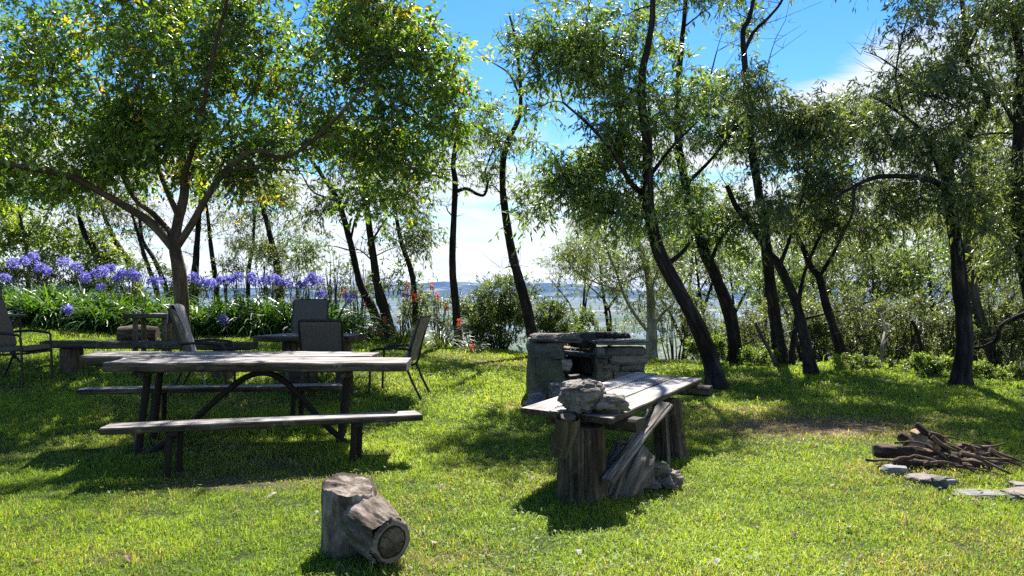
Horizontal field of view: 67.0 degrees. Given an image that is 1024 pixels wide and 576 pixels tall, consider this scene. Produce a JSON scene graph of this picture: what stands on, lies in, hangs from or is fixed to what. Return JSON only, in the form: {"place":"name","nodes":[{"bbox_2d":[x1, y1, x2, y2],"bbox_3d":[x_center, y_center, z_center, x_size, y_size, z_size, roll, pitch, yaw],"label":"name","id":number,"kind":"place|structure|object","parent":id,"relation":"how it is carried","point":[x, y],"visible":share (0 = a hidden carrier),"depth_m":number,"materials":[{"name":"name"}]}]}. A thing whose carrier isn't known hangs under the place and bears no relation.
{"place":"outdoors","nodes":[
{"label":"outdoors","id":0,"kind":"place"},
{"bbox_2d":[0,0,1020,290],"label":"sky","id":1,"kind":"structure","parent":0,"point":[824,52],"materials":[{"name":"blue"}]},
{"bbox_2d":[0,298,1023,575],"bbox_3d":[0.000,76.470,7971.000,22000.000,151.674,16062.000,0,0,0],"label":"ground","id":2,"kind":"structure","parent":0,"point":[798,422],"depth_m":6.56,"materials":[{"name":"green plant"}]},
{"bbox_2d":[0,299,52,386],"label":"garden chair","id":3,"kind":"object","parent":2,"relation":"on","point":[8,342],"visible":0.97,"depth_m":10.50,"materials":[{"name":"brown metal"}]},
{"bbox_2d":[1,244,72,295],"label":"shrub","id":4,"kind":"object","parent":2,"relation":"on","point":[33,274],"visible":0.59,"depth_m":18.79,"materials":[{"name":"green plant"}]},
{"bbox_2d":[3,291,83,326],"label":"agapanthus","id":5,"kind":"object","parent":2,"relation":"on","point":[29,319],"visible":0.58,"depth_m":14.95,"materials":[{"name":"green plant"}]},
{"bbox_2d":[0,251,90,303],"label":"agapanthus","id":6,"kind":"object","parent":2,"relation":"on","point":[36,268],"visible":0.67,"depth_m":16.55,"materials":[{"name":"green plant"}]},
{"bbox_2d":[5,282,105,326],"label":"agapanthus","id":7,"kind":"object","parent":2,"relation":"on","point":[68,309],"visible":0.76,"depth_m":14.97,"materials":[{"name":"green plant"}]},
{"bbox_2d":[14,256,100,303],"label":"agapanthus","id":8,"kind":"object","parent":2,"relation":"on","point":[47,269],"visible":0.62,"depth_m":16.40,"materials":[{"name":"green plant"}]},
{"bbox_2d":[7,164,121,294],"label":"gum tree","id":9,"kind":"object","parent":2,"relation":"on","point":[84,232],"visible":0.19,"depth_m":19.96,"materials":[{"name":"green plant"}]},
{"bbox_2d":[0,191,152,290],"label":"leafy tree","id":10,"kind":"object","parent":2,"relation":"on","point":[15,235],"visible":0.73,"depth_m":20.22,"materials":[{"name":"green plant"}]},
{"bbox_2d":[41,296,118,330],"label":"agapanthus","id":11,"kind":"object","parent":2,"relation":"on","point":[82,319],"visible":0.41,"depth_m":14.98,"materials":[{"name":"green plant"}]},
{"bbox_2d":[44,250,119,296],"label":"shrub","id":12,"kind":"object","parent":2,"relation":"on","point":[72,281],"visible":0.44,"depth_m":18.61,"materials":[{"name":"green plant"}]},
{"bbox_2d":[40,145,149,296],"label":"gum tree","id":13,"kind":"object","parent":2,"relation":"on","point":[111,235],"visible":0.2,"depth_m":20.54,"materials":[{"name":"green plant"}]},
{"bbox_2d":[56,266,150,332],"bbox_3d":[-7.989,0.200,15.187,2.107,1.316,1.995,0,0,0],"label":"agapanthus","id":14,"kind":"object","parent":2,"relation":"on","point":[104,317],"visible":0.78,"depth_m":14.98,"materials":[{"name":"green plant"}]},
{"bbox_2d":[91,251,155,302],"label":"shrub","id":15,"kind":"object","parent":2,"relation":"on","point":[136,291],"visible":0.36,"depth_m":18.50,"materials":[{"name":"green plant"}]},
{"bbox_2d":[88,179,170,298],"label":"gum tree","id":16,"kind":"object","parent":2,"relation":"on","point":[140,244],"visible":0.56,"depth_m":19.90,"materials":[{"name":"green plant"}]},
{"bbox_2d":[89,267,172,311],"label":"agapanthus","id":17,"kind":"object","parent":2,"relation":"on","point":[127,273],"visible":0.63,"depth_m":16.29,"materials":[{"name":"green plant"}]},
{"bbox_2d":[101,171,173,303],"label":"gum tree","id":18,"kind":"object","parent":2,"relation":"on","point":[145,245],"visible":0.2,"depth_m":20.40,"materials":[{"name":"green plant"}]},
{"bbox_2d":[116,325,160,340],"bbox_3d":[-6.718,0.832,13.913,0.676,0.346,0.328,0,0,-6],"label":"log","id":19,"kind":"object","parent":2,"relation":"on","point":[124,333],"visible":0.78,"depth_m":13.79,"materials":[{"name":"brown wood"}]},
{"bbox_2d":[123,313,171,351],"bbox_3d":[-5.657,0.761,12.200,0.750,0.719,0.424,0,0,-3],"label":"table","id":20,"kind":"object","parent":2,"relation":"on","point":[166,331],"visible":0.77,"depth_m":12.06,"materials":[{"name":"grey wood"}]},
{"bbox_2d":[39,340,258,379],"bbox_3d":[-5.228,1.034,11.052,3.221,0.558,0.348,0,0,5],"label":"plank bench","id":21,"kind":"object","parent":2,"relation":"on","point":[71,352],"visible":0.73,"depth_m":10.96,"materials":[{"name":"grey wood"}]},
{"bbox_2d":[141,247,221,305],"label":"shrub","id":22,"kind":"object","parent":2,"relation":"on","point":[195,288],"visible":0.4,"depth_m":18.34,"materials":[{"name":"green plant"}]},
{"bbox_2d":[167,304,205,384],"bbox_3d":[-4.187,0.784,10.059,0.507,1.162,0.364,0,0,-9],"label":"garden chair","id":23,"kind":"object","parent":2,"relation":"on","point":[180,311],"visible":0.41,"depth_m":9.98,"materials":[{"name":"grey wood"}]},
{"bbox_2d":[154,162,235,305],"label":"gum tree","id":24,"kind":"object","parent":2,"relation":"on","point":[196,253],"visible":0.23,"depth_m":18.81,"materials":[{"name":"green plant"}]},
{"bbox_2d":[167,308,235,397],"bbox_3d":[-3.996,0.820,9.988,0.734,1.130,0.620,0,0,-9],"label":"garden chair","id":25,"kind":"object","parent":2,"relation":"on","point":[182,339],"visible":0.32,"depth_m":9.73,"materials":[{"name":"grey metal"}]},
{"bbox_2d":[158,296,251,336],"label":"agapanthus","id":26,"kind":"object","parent":2,"relation":"on","point":[221,318],"visible":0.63,"depth_m":14.84,"materials":[{"name":"green plant"}]},
{"bbox_2d":[76,383,341,421],"bbox_3d":[-3.333,1.320,8.675,2.827,0.446,0.260,0,0,-7],"label":"picnic bench","id":27,"kind":"object","parent":2,"relation":"on","point":[301,388],"visible":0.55,"depth_m":8.63,"materials":[{"name":"grey wood"}]},
{"bbox_2d":[170,153,256,299],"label":"gum tree","id":28,"kind":"object","parent":2,"relation":"on","point":[209,230],"visible":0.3,"depth_m":19.35,"materials":[{"name":"green plant"}]},
{"bbox_2d":[198,250,258,303],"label":"shrub","id":29,"kind":"object","parent":2,"relation":"on","point":[231,266],"visible":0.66,"depth_m":18.52,"materials":[{"name":"green plant"}]},
{"bbox_2d":[192,304,274,337],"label":"agapanthus","id":30,"kind":"object","parent":2,"relation":"on","point":[230,330],"visible":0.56,"depth_m":14.85,"materials":[{"name":"green plant"}]},
{"bbox_2d":[193,292,291,335],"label":"agapanthus","id":31,"kind":"object","parent":2,"relation":"on","point":[248,304],"visible":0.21,"depth_m":15.23,"materials":[{"name":"green plant"}]},
{"bbox_2d":[79,351,410,453],"bbox_3d":[-2.663,1.147,7.768,3.260,0.934,1.271,1,0,-9],"label":"picnic table","id":32,"kind":"object","parent":2,"relation":"on","point":[145,365],"visible":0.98,"depth_m":7.48,"materials":[{"name":"grey wood"}]},
{"bbox_2d":[0,0,501,340],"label":"broadleaf tree","id":33,"kind":"object","parent":2,"relation":"on","point":[126,130],"visible":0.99,"depth_m":12.79,"materials":[{"name":"green plant"}]},
{"bbox_2d":[208,276,293,336],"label":"agapanthus","id":34,"kind":"object","parent":2,"relation":"on","point":[260,321],"visible":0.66,"depth_m":14.97,"materials":[{"name":"green plant"}]},
{"bbox_2d":[216,192,286,302],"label":"gum tree","id":35,"kind":"object","parent":2,"relation":"on","point":[247,238],"visible":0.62,"depth_m":19.95,"materials":[{"name":"green plant"}]},
{"bbox_2d":[99,410,422,478],"bbox_3d":[-2.118,1.388,6.776,2.648,0.492,0.276,0,0,-15],"label":"picnic bench","id":36,"kind":"object","parent":2,"relation":"on","point":[178,428],"visible":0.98,"depth_m":6.66,"materials":[{"name":"grey wood"}]},
{"bbox_2d":[237,305,291,335],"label":"agapanthus","id":37,"kind":"object","parent":2,"relation":"on","point":[279,319],"visible":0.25,"depth_m":14.90,"materials":[{"name":"green plant"}]},
{"bbox_2d":[249,232,291,305],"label":"shrub","id":38,"kind":"object","parent":2,"relation":"on","point":[265,254],"visible":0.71,"depth_m":18.57,"materials":[{"name":"green plant"}]},
{"bbox_2d":[219,124,339,303],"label":"gum tree","id":39,"kind":"object","parent":2,"relation":"on","point":[271,238],"visible":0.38,"depth_m":19.03,"materials":[{"name":"green plant"}]},
{"bbox_2d":[261,244,325,304],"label":"shrub","id":40,"kind":"object","parent":2,"relation":"on","point":[297,276],"visible":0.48,"depth_m":18.26,"materials":[{"name":"green plant"}]},
{"bbox_2d":[282,299,328,374],"bbox_3d":[-3.095,0.722,11.674,0.608,1.108,0.719,0,0,-4],"label":"garden chair","id":41,"kind":"object","parent":2,"relation":"on","point":[310,308],"visible":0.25,"depth_m":11.91,"materials":[{"name":"grey metal"}]},
{"bbox_2d":[234,114,382,336],"bbox_3d":[-4.519,-1.276,16.835,3.287,5.282,2.031,0,0,16],"label":"gum tree","id":42,"kind":"object","parent":2,"relation":"on","point":[370,302],"visible":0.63,"depth_m":16.96,"materials":[{"name":"green plant"}]},
{"bbox_2d":[253,333,366,391],"bbox_3d":[-2.741,1.046,10.601,1.380,0.824,0.674,0,0,2],"label":"slab table","id":43,"kind":"object","parent":2,"relation":"on","point":[290,341],"visible":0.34,"depth_m":10.40,"materials":[{"name":"grey wood"}]},
{"bbox_2d":[297,319,352,408],"bbox_3d":[-2.335,0.930,9.675,0.608,1.108,0.719,0,0,-3],"label":"garden chair","id":44,"kind":"object","parent":2,"relation":"on","point":[320,335],"visible":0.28,"depth_m":9.40,"materials":[{"name":"grey metal"}]},
{"bbox_2d":[304,254,362,312],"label":"shrub","id":45,"kind":"object","parent":2,"relation":"on","point":[335,295],"visible":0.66,"depth_m":18.26,"materials":[{"name":"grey plant"}]},
{"bbox_2d":[328,293,384,339],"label":"agapanthus","id":46,"kind":"object","parent":2,"relation":"on","point":[348,328],"visible":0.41,"depth_m":15.26,"materials":[{"name":"green plant"}]},
{"bbox_2d":[333,259,387,330],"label":"shrub","id":47,"kind":"object","parent":2,"relation":"on","point":[357,290],"visible":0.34,"depth_m":18.32,"materials":[{"name":"green plant"}]},
{"bbox_2d":[321,472,409,564],"bbox_3d":[-0.880,1.424,4.634,0.387,0.525,0.652,0,0,-43],"label":"forked stump","id":48,"kind":"object","parent":2,"relation":"on","point":[361,517],"visible":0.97,"depth_m":4.55,"materials":[{"name":"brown wood"}]},
{"bbox_2d":[312,112,445,339],"bbox_3d":[-3.170,-1.280,17.039,3.081,5.366,2.355,0,0,-22],"label":"gum tree","id":49,"kind":"object","parent":2,"relation":"on","point":[380,297],"visible":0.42,"depth_m":16.93,"materials":[{"name":"green plant"}]},
{"bbox_2d":[368,314,431,399],"bbox_3d":[-1.505,0.927,10.489,0.734,1.130,0.620,0,0,8],"label":"garden chair","id":50,"kind":"object","parent":2,"relation":"on","point":[414,348],"visible":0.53,"depth_m":10.38,"materials":[{"name":"grey metal"}]},
{"bbox_2d":[366,282,433,343],"bbox_3d":[-2.324,0.521,16.171,1.800,1.309,1.668,0,0,0],"label":"red hot poker","id":51,"kind":"object","parent":2,"relation":"on","point":[400,336],"visible":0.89,"depth_m":16.07,"materials":[{"name":"green plant"}]},
{"bbox_2d":[346,127,457,329],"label":"gum tree","id":52,"kind":"object","parent":2,"relation":"on","point":[414,282],"visible":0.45,"depth_m":17.49,"materials":[{"name":"green plant"}]},
{"bbox_2d":[392,283,446,336],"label":"shrub","id":53,"kind":"object","parent":2,"relation":"on","point":[409,317],"visible":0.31,"depth_m":18.36,"materials":[{"name":"green plant"}]},
{"bbox_2d":[405,282,474,348],"bbox_3d":[-1.584,0.572,16.580,1.719,1.425,1.695,0,0,0],"label":"red hot poker","id":54,"kind":"object","parent":2,"relation":"on","point":[442,341],"visible":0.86,"depth_m":16.51,"materials":[{"name":"green plant"}]},
{"bbox_2d":[418,292,463,341],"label":"shrub","id":55,"kind":"object","parent":2,"relation":"on","point":[436,320],"visible":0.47,"depth_m":18.47,"materials":[{"name":"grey plant"}]},
{"bbox_2d":[408,73,519,347],"bbox_3d":[-1.114,-1.546,17.230,2.597,6.323,2.468,0,0,0],"label":"gum tree","id":56,"kind":"object","parent":2,"relation":"on","point":[456,313],"visible":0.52,"depth_m":17.12,"materials":[{"name":"green plant"}]},
{"bbox_2d":[445,269,545,350],"bbox_3d":[-0.440,0.590,18.358,2.523,2.240,1.997,0,0,0],"label":"shrub","id":57,"kind":"object","parent":2,"relation":"on","point":[501,309],"visible":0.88,"depth_m":18.18,"materials":[{"name":"green plant"}]},
{"bbox_2d":[459,13,557,337],"bbox_3d":[-0.035,-2.180,16.871,2.481,7.974,2.055,0,0,0],"label":"gum tree","id":58,"kind":"object","parent":2,"relation":"on","point":[526,307],"visible":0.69,"depth_m":16.89,"materials":[{"name":"green plant"}]},
{"bbox_2d":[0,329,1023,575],"bbox_3d":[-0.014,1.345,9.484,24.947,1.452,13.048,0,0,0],"label":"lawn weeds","id":59,"kind":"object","parent":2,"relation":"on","point":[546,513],"visible":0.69,"depth_m":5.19,"materials":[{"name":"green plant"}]},
{"bbox_2d":[522,293,590,345],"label":"shrub","id":60,"kind":"object","parent":2,"relation":"on","point":[546,323],"visible":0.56,"depth_m":18.59,"materials":[{"name":"green plant"}]},
{"bbox_2d":[542,195,614,330],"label":"gum tree","id":61,"kind":"object","parent":2,"relation":"on","point":[584,303],"visible":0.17,"depth_m":29.94,"materials":[{"name":"green plant"}]},
{"bbox_2d":[568,303,607,345],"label":"shrub","id":62,"kind":"object","parent":2,"relation":"on","point":[590,318],"visible":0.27,"depth_m":19.86,"materials":[{"name":"green plant"}]},
{"bbox_2d":[526,331,654,399],"bbox_3d":[1.049,1.176,10.896,1.677,1.126,1.180,0,0,-4],"label":"stone barbecue","id":63,"kind":"object","parent":2,"relation":"on","point":[551,357],"visible":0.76,"depth_m":10.46,"materials":[{"name":"stone"}]},
{"bbox_2d":[558,205,645,345],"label":"gum tree","id":64,"kind":"object","parent":2,"relation":"on","point":[610,325],"visible":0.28,"depth_m":26.84,"materials":[{"name":"green plant"}]},
{"bbox_2d":[485,0,736,389],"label":"gum tree","id":65,"kind":"object","parent":2,"relation":"on","point":[569,57],"visible":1,"depth_m":11.66,"materials":[{"name":"green plant"}]},
{"bbox_2d":[521,372,712,507],"bbox_3d":[1.083,1.302,6.997,0.981,0.787,3.219,0,0,27],"label":"log table","id":66,"kind":"object","parent":2,"relation":"on","point":[577,447],"visible":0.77,"depth_m":5.85,"materials":[{"name":"grey wood"}]},
{"bbox_2d":[557,379,630,413],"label":"rocks","id":67,"kind":"object","parent":66,"relation":"on","point":[580,396],"visible":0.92,"depth_m":5.76,"materials":[{"name":"grey stone"}]},
{"bbox_2d":[530,184,705,358],"bbox_3d":[2.365,-0.179,18.374,4.284,4.666,2.991,0,0,0],"label":"gum tree","id":68,"kind":"object","parent":2,"relation":"on","point":[650,329],"visible":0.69,"depth_m":18.32,"materials":[{"name":"green plant"}]},
{"bbox_2d":[606,439,683,499],"bbox_3d":[0.979,1.439,6.058,0.854,0.496,0.454,0,0,-24],"label":"rotten log","id":69,"kind":"object","parent":2,"relation":"on","point":[644,469],"visible":0.77,"depth_m":5.94,"materials":[{"name":"grey wood"}]},
{"bbox_2d":[601,401,673,483],"bbox_3d":[0.997,1.192,6.083,0.144,0.468,1.131,0,0,33],"label":"driftwood","id":70,"kind":"object","parent":69,"relation":"on","point":[661,410],"visible":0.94,"depth_m":5.97,"materials":[{"name":"grey wood"}]},
{"bbox_2d":[632,278,721,361],"bbox_3d":[4.004,1.017,18.986,2.287,2.764,1.540,0,0,-9],"label":"shrub","id":71,"kind":"object","parent":2,"relation":"on","point":[683,328],"visible":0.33,"depth_m":18.90,"materials":[{"name":"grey plant"}]},
{"bbox_2d":[638,176,729,358],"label":"gum tree","id":72,"kind":"object","parent":2,"relation":"on","point":[676,330],"visible":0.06,"depth_m":23.99,"materials":[{"name":"green plant"}]},
{"bbox_2d":[643,223,754,358],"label":"gum tree","id":73,"kind":"object","parent":2,"relation":"on","point":[710,285],"visible":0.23,"depth_m":21.70,"materials":[{"name":"green plant"}]},
{"bbox_2d":[682,332,728,362],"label":"shrub","id":74,"kind":"object","parent":2,"relation":"on","point":[720,343],"visible":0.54,"depth_m":15.79,"materials":[{"name":"green plant"}]},
{"bbox_2d":[624,0,789,364],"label":"gum tree","id":75,"kind":"object","parent":2,"relation":"on","point":[704,246],"visible":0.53,"depth_m":15.92,"materials":[{"name":"green plant"}]},
{"bbox_2d":[688,217,775,339],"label":"gum tree","id":76,"kind":"object","parent":2,"relation":"on","point":[728,268],"visible":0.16,"depth_m":24.95,"materials":[{"name":"green plant"}]},
{"bbox_2d":[709,302,788,362],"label":"shrub","id":77,"kind":"object","parent":2,"relation":"on","point":[758,342],"visible":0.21,"depth_m":17.64,"materials":[{"name":"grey plant"}]},
{"bbox_2d":[736,342,780,365],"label":"shrub","id":78,"kind":"object","parent":2,"relation":"on","point":[753,356],"visible":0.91,"depth_m":15.21,"materials":[{"name":"green plant"}]},
{"bbox_2d":[709,0,825,363],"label":"gum tree","id":79,"kind":"object","parent":2,"relation":"on","point":[773,310],"visible":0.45,"depth_m":15.40,"materials":[{"name":"green plant"}]},
{"bbox_2d":[721,243,816,343],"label":"gum tree","id":80,"kind":"object","parent":2,"relation":"on","point":[759,291],"visible":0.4,"depth_m":20.18,"materials":[{"name":"green plant"}]},
{"bbox_2d":[739,295,820,361],"bbox_3d":[6.092,1.152,17.483,2.102,2.037,1.840,0,0,-22],"label":"shrub","id":81,"kind":"object","parent":2,"relation":"on","point":[767,334],"visible":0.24,"depth_m":17.43,"materials":[{"name":"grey plant"}]},
{"bbox_2d":[708,50,866,375],"bbox_3d":[4.784,-1.196,13.436,2.571,5.935,2.701,0,0,0],"label":"gum tree","id":82,"kind":"object","parent":2,"relation":"on","point":[806,126],"visible":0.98,"depth_m":13.22,"materials":[{"name":"green plant"}]},
{"bbox_2d":[742,212,854,340],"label":"gum tree","id":83,"kind":"object","parent":2,"relation":"on","point":[796,267],"visible":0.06,"depth_m":23.79,"materials":[{"name":"green plant"}]},
{"bbox_2d":[781,286,853,362],"bbox_3d":[6.617,0.981,16.835,1.713,2.234,1.623,0,0,0],"label":"shrub","id":84,"kind":"object","parent":2,"relation":"on","point":[812,325],"visible":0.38,"depth_m":16.62,"materials":[{"name":"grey plant"}]},
{"bbox_2d":[759,226,877,351],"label":"gum tree","id":85,"kind":"object","parent":2,"relation":"on","point":[830,285],"visible":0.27,"depth_m":20.57,"materials":[{"name":"green plant"}]},
{"bbox_2d":[760,119,884,365],"bbox_3d":[6.129,-0.836,15.092,2.267,5.241,2.301,0,0,37],"label":"gum tree","id":86,"kind":"object","parent":2,"relation":"on","point":[792,346],"visible":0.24,"depth_m":15.04,"materials":[{"name":"green plant"}]},
{"bbox_2d":[810,279,898,361],"bbox_3d":[7.325,0.922,16.493,2.004,2.241,1.674,0,0,0],"label":"shrub","id":87,"kind":"object","parent":2,"relation":"on","point":[856,344],"visible":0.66,"depth_m":16.38,"materials":[{"name":"green plant"}]},
{"bbox_2d":[774,79,943,364],"bbox_3d":[6.595,-1.109,15.007,3.554,5.829,2.524,0,0,0],"label":"gum tree","id":88,"kind":"object","parent":2,"relation":"on","point":[838,344],"visible":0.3,"depth_m":14.93,"materials":[{"name":"green plant"}]},
{"bbox_2d":[827,352,907,370],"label":"shrub","id":89,"kind":"object","parent":2,"relation":"on","point":[859,360],"visible":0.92,"depth_m":14.22,"materials":[{"name":"green plant"}]},
{"bbox_2d":[821,231,936,361],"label":"gum tree","id":90,"kind":"object","parent":2,"relation":"on","point":[876,272],"visible":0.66,"depth_m":19.02,"materials":[{"name":"green plant"}]},
{"bbox_2d":[843,196,947,339],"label":"gum tree","id":91,"kind":"object","parent":2,"relation":"on","point":[920,232],"visible":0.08,"depth_m":22.97,"materials":[{"name":"green plant"}]},
{"bbox_2d":[859,278,947,365],"bbox_3d":[8.184,0.914,16.286,1.898,2.269,1.804,0,0,0],"label":"shrub","id":92,"kind":"object","parent":2,"relation":"on","point":[901,319],"visible":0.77,"depth_m":16.08,"materials":[{"name":"green plant"}]},
{"bbox_2d":[813,0,1023,386],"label":"gum tree","id":93,"kind":"object","parent":2,"relation":"on","point":[938,78],"visible":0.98,"depth_m":12.05,"materials":[{"name":"green plant"}]},
{"bbox_2d":[900,349,953,376],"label":"shrub","id":94,"kind":"object","parent":2,"relation":"on","point":[926,364],"visible":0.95,"depth_m":13.35,"materials":[{"name":"green plant"}]},
{"bbox_2d":[875,227,994,360],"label":"gum tree","id":95,"kind":"object","parent":2,"relation":"on","point":[929,270],"visible":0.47,"depth_m":18.82,"materials":[{"name":"green plant"}]},
{"bbox_2d":[897,455,974,472],"bbox_3d":[3.669,1.531,6.729,0.646,0.165,0.106,0,0,4],"label":"firewood log","id":96,"kind":"object","parent":2,"relation":"on","point":[915,463],"visible":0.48,"depth_m":6.70,"materials":[{"name":"brown wood"}]},
{"bbox_2d":[904,280,994,360],"bbox_3d":[9.011,0.924,16.071,1.744,2.376,1.638,0,0,0],"label":"shrub","id":97,"kind":"object","parent":2,"relation":"on","point":[949,326],"visible":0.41,"depth_m":15.90,"materials":[{"name":"green plant"}]},
{"bbox_2d":[951,451,991,471],"bbox_3d":[3.945,1.518,6.777,0.453,0.175,0.124,0,0,22],"label":"firewood log","id":98,"kind":"object","parent":2,"relation":"on","point":[976,464],"visible":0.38,"depth_m":6.70,"materials":[{"name":"brown wood"}]},
{"bbox_2d":[872,440,960,463],"bbox_3d":[3.581,1.462,6.858,0.709,0.234,0.156,0,0,18],"label":"firewood log","id":99,"kind":"object","parent":98,"relation":"on","point":[885,450],"visible":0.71,"depth_m":6.85,"materials":[{"name":"brown wood"}]},
{"bbox_2d":[923,231,1021,356],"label":"gum tree","id":100,"kind":"object","parent":2,"relation":"on","point":[982,278],"visible":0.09,"depth_m":18.69,"materials":[{"name":"green plant"}]},
{"bbox_2d":[924,0,1023,348],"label":"gum tree","id":101,"kind":"object","parent":2,"relation":"on","point":[1014,180],"visible":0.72,"depth_m":12.63,"materials":[{"name":"green plant"}]},
{"bbox_2d":[926,100,1023,368],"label":"gum tree","id":102,"kind":"object","parent":2,"relation":"on","point":[974,292],"visible":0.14,"depth_m":15.49,"materials":[{"name":"green plant"}]},
{"bbox_2d":[948,277,1023,368],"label":"shrub","id":103,"kind":"object","parent":2,"relation":"on","point":[1009,352],"visible":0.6,"depth_m":15.35,"materials":[{"name":"green plant"}]},
{"bbox_2d":[952,488,1019,500],"bbox_3d":[3.681,1.596,5.981,0.541,0.036,0.252,0,0,0],"label":"stone","id":104,"kind":"object","parent":2,"relation":"on","point":[987,493],"visible":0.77,"depth_m":5.95,"materials":[{"name":"white stone"}]},
{"bbox_2d":[973,358,1023,379],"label":"shrub","id":105,"kind":"object","parent":2,"relation":"on","point":[984,368],"visible":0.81,"depth_m":13.04,"materials":[{"name":"green plant"}]},
{"bbox_2d":[985,275,1023,366],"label":"shrub","id":106,"kind":"object","parent":2,"relation":"on","point":[1014,300],"visible":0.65,"depth_m":15.45,"materials":[{"name":"green plant"}]},
{"bbox_2d":[12,281,1017,297],"bbox_3d":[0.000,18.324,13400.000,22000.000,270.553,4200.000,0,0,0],"label":"sea","id":107,"kind":"structure","parent":0,"point":[442,288],"depth_m":12380.58,"materials":[{"name":"blue liquid"}]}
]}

